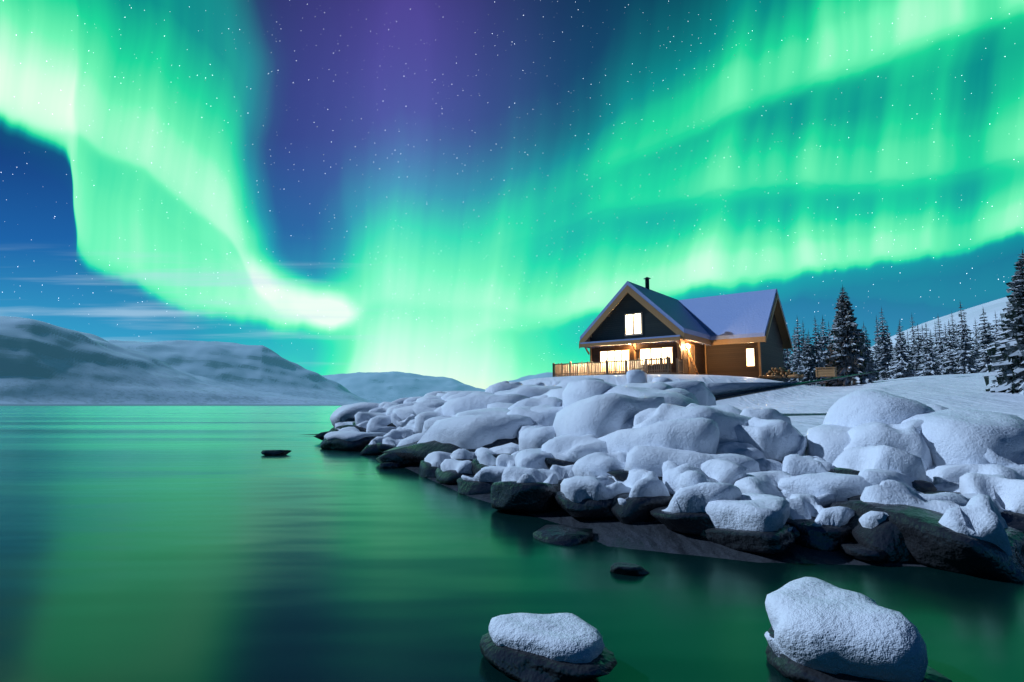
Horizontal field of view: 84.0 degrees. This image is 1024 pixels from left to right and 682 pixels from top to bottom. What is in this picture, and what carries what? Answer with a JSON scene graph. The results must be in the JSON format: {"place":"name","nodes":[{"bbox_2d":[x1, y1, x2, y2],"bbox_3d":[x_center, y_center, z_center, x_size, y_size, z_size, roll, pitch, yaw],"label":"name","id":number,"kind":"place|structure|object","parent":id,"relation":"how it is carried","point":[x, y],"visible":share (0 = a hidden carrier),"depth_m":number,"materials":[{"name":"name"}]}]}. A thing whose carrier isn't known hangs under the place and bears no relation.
{"place":"outdoors","nodes":[
{"label":"outdoors","id":0,"kind":"place"},
{"bbox_2d":[0,406,1023,681],"bbox_3d":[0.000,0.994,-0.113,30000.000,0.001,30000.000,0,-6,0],"label":"lake water","id":1,"kind":"structure","parent":0,"point":[176,544],"depth_m":3.31,"materials":[{"name":"green liquid"}]},
{"bbox_2d":[0,297,1023,566],"bbox_3d":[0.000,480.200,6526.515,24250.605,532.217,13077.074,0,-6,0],"label":"snowy terrain","id":2,"kind":"structure","parent":0,"point":[42,363],"depth_m":2031.12,"materials":[{"name":"white snow"}]},
{"bbox_2d":[261,370,1023,681],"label":"snowy shore rocks","id":3,"kind":"object","parent":2,"relation":"on","point":[694,445],"depth_m":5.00,"materials":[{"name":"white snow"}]},
{"bbox_2d":[553,277,836,381],"bbox_3d":[13.014,-0.792,38.287,15.433,7.251,13.922,-5,-8,38],"label":"cabin","id":4,"kind":"object","parent":2,"relation":"on","point":[645,329],"visible":0.81,"depth_m":36.83,"materials":[{"name":"brown wood"}]},
{"bbox_2d":[624,312,642,335],"bbox_3d":[7.771,-1.077,36.404,1.228,1.441,0.070,-5,-8,38],"label":"window frame","id":5,"kind":"structure","parent":4,"relation":"in","point":[632,314],"depth_m":36.39,"materials":[{"name":"white wood"}]},
{"bbox_2d":[626,314,640,333],"bbox_3d":[7.784,-1.076,36.421,1.042,1.255,0.006,-5,-8,38],"label":"window pane","id":6,"kind":"structure","parent":4,"relation":"in","point":[637,317],"depth_m":36.41,"materials":[{"name":"white glass"}]},
{"bbox_2d":[601,347,753,372],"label":"window panes","id":7,"kind":"structure","parent":4,"relation":"in","point":[645,353],"depth_m":36.31,"materials":[{"name":"white glass"}]},
{"bbox_2d":[600,346,755,373],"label":"window frames","id":8,"kind":"structure","parent":4,"relation":"in","point":[669,346],"depth_m":36.13,"materials":[{"name":"white wood"}]},
{"bbox_2d":[689,345,694,374],"bbox_3d":[11.368,1.237,35.971,0.037,1.897,0.837,-5,-8,38],"label":"cabin door","id":9,"kind":"structure","parent":4,"relation":"in","point":[691,348],"depth_m":35.97,"materials":[{"name":"brown wood"}]},
{"bbox_2d":[783,349,792,381],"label":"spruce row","id":10,"kind":"object","parent":2,"relation":"on","point":[785,364],"visible":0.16,"depth_m":54.27,"materials":[{"name":"green plant"}]},
{"bbox_2d":[783,349,793,380],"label":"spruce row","id":11,"kind":"object","parent":2,"relation":"on","point":[788,355],"visible":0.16,"depth_m":71.23,"materials":[{"name":"green plant"}]},
{"bbox_2d":[788,329,798,378],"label":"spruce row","id":12,"kind":"object","parent":2,"relation":"on","point":[793,353],"visible":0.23,"depth_m":70.33,"materials":[{"name":"green plant"}]},
{"bbox_2d":[788,319,805,381],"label":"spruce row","id":13,"kind":"object","parent":2,"relation":"on","point":[798,356],"visible":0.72,"depth_m":52.71,"materials":[{"name":"green plant"}]},
{"bbox_2d":[797,335,824,384],"bbox_3d":[23.134,1.708,44.308,2.397,4.739,2.249,0,-6,0],"label":"spruce","id":14,"kind":"object","parent":2,"relation":"on","point":[808,370],"visible":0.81,"depth_m":44.15,"materials":[{"name":"green plant"}]},
{"bbox_2d":[808,318,826,381],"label":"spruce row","id":15,"kind":"object","parent":2,"relation":"on","point":[816,348],"visible":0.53,"depth_m":52.20,"materials":[{"name":"green plant"}]},
{"bbox_2d":[818,315,831,366],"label":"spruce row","id":16,"kind":"object","parent":2,"relation":"on","point":[825,342],"visible":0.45,"depth_m":55.65,"materials":[{"name":"green plant"}]},
{"bbox_2d":[819,284,872,386],"bbox_3d":[20.707,-0.164,35.454,3.152,7.027,3.064,0,-6,0],"label":"spruce","id":17,"kind":"object","parent":2,"relation":"on","point":[847,357],"visible":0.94,"depth_m":35.00,"materials":[{"name":"green plant"}]},
{"bbox_2d":[861,322,873,372],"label":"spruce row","id":18,"kind":"object","parent":2,"relation":"on","point":[863,346],"visible":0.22,"depth_m":65.97,"materials":[{"name":"green plant"}]},
{"bbox_2d":[863,330,880,380],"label":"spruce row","id":19,"kind":"object","parent":2,"relation":"on","point":[871,367],"visible":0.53,"depth_m":54.07,"materials":[{"name":"green plant"}]},
{"bbox_2d":[871,316,881,379],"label":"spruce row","id":20,"kind":"object","parent":2,"relation":"on","point":[876,354],"visible":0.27,"depth_m":68.09,"materials":[{"name":"green plant"}]},
{"bbox_2d":[873,307,896,380],"bbox_3d":[37.929,0.493,57.830,2.693,8.371,2.902,-2,-7,16],"label":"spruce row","id":21,"kind":"object","parent":2,"relation":"on","point":[885,355],"visible":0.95,"depth_m":57.57,"materials":[{"name":"green plant"}]},
{"bbox_2d":[886,326,919,379],"bbox_3d":[34.819,1.255,51.067,2.773,5.768,2.790,0,-6,0],"label":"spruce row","id":22,"kind":"object","parent":2,"relation":"on","point":[901,368],"visible":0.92,"depth_m":50.69,"materials":[{"name":"green plant"}]},
{"bbox_2d":[895,319,910,365],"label":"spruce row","id":23,"kind":"object","parent":2,"relation":"on","point":[903,340],"visible":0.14,"depth_m":61.44,"materials":[{"name":"green plant"}]},
{"bbox_2d":[906,312,922,371],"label":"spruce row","id":24,"kind":"object","parent":2,"relation":"on","point":[912,337],"visible":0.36,"depth_m":61.85,"materials":[{"name":"green plant"}]},
{"bbox_2d":[908,323,933,375],"bbox_3d":[38.016,1.336,52.880,2.682,6.205,3.227,0,-6,0],"label":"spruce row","id":25,"kind":"object","parent":2,"relation":"on","point":[916,359],"visible":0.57,"depth_m":52.85,"materials":[{"name":"green plant"}]},
{"bbox_2d":[915,327,940,370],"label":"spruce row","id":26,"kind":"object","parent":2,"relation":"on","point":[922,329],"visible":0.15,"depth_m":58.76,"materials":[{"name":"green plant"}]},
{"bbox_2d":[914,326,947,376],"bbox_3d":[34.359,0.907,46.992,1.914,5.120,2.007,3,-7,-27],"label":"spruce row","id":27,"kind":"object","parent":2,"relation":"on","point":[928,363],"visible":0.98,"depth_m":46.88,"materials":[{"name":"green plant"}]},
{"bbox_2d":[929,330,938,363],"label":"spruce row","id":28,"kind":"object","parent":2,"relation":"on","point":[932,345],"visible":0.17,"depth_m":85.40,"materials":[{"name":"green plant"}]},
{"bbox_2d":[932,323,939,351],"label":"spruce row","id":29,"kind":"object","parent":2,"relation":"on","point":[936,337],"visible":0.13,"depth_m":87.81,"materials":[{"name":"green plant"}]},
{"bbox_2d":[933,316,949,374],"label":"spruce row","id":30,"kind":"object","parent":2,"relation":"on","point":[940,354],"visible":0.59,"depth_m":67.44,"materials":[{"name":"green plant"}]},
{"bbox_2d":[943,324,949,364],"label":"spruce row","id":31,"kind":"object","parent":2,"relation":"on","point":[945,329],"visible":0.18,"depth_m":84.19,"materials":[{"name":"green plant"}]},
{"bbox_2d":[940,319,962,374],"bbox_3d":[42.116,0.847,54.524,2.242,6.061,2.143,-6,-9,41],"label":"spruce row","id":32,"kind":"object","parent":2,"relation":"on","point":[949,361],"visible":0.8,"depth_m":54.35,"materials":[{"name":"green plant"}]},
{"bbox_2d":[948,310,960,365],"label":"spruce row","id":33,"kind":"object","parent":2,"relation":"on","point":[952,325],"visible":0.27,"depth_m":67.21,"materials":[{"name":"green plant"}]},
{"bbox_2d":[950,302,980,373],"bbox_3d":[36.394,-0.160,45.773,2.110,6.495,2.013,0,-6,0],"label":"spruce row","id":34,"kind":"object","parent":2,"relation":"on","point":[965,362],"visible":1,"depth_m":45.61,"materials":[{"name":"green plant"}]},
{"bbox_2d":[958,317,980,373],"bbox_3d":[45.329,0.631,56.626,2.603,6.611,2.383,0,-6,0],"label":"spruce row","id":35,"kind":"object","parent":2,"relation":"on","point":[970,346],"visible":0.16,"depth_m":56.46,"materials":[{"name":"green plant"}]},
{"bbox_2d":[971,321,983,364],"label":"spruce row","id":36,"kind":"object","parent":2,"relation":"on","point":[975,333],"visible":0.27,"depth_m":82.33,"materials":[{"name":"green plant"}]},
{"bbox_2d":[973,309,996,372],"bbox_3d":[42.814,0.083,51.289,3.249,6.691,2.936,0,-6,0],"label":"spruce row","id":37,"kind":"object","parent":2,"relation":"on","point":[985,341],"visible":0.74,"depth_m":51.20,"materials":[{"name":"green plant"}]},
{"bbox_2d":[990,313,1000,351],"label":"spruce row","id":38,"kind":"object","parent":2,"relation":"on","point":[996,330],"visible":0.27,"depth_m":64.26,"materials":[{"name":"green plant"}]},
{"bbox_2d":[992,317,1004,371],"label":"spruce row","id":39,"kind":"object","parent":2,"relation":"on","point":[993,369],"visible":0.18,"depth_m":49.87,"materials":[{"name":"green plant"}]},
{"bbox_2d":[983,249,1023,393],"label":"spruce","id":40,"kind":"object","parent":2,"relation":"on","point":[1007,358],"visible":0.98,"depth_m":23.02,"materials":[{"name":"green plant"}]},
{"bbox_2d":[0,0,1023,388],"label":"sky","id":41,"kind":"structure","parent":0,"point":[458,190],"materials":[{"name":"green"}]}
]}

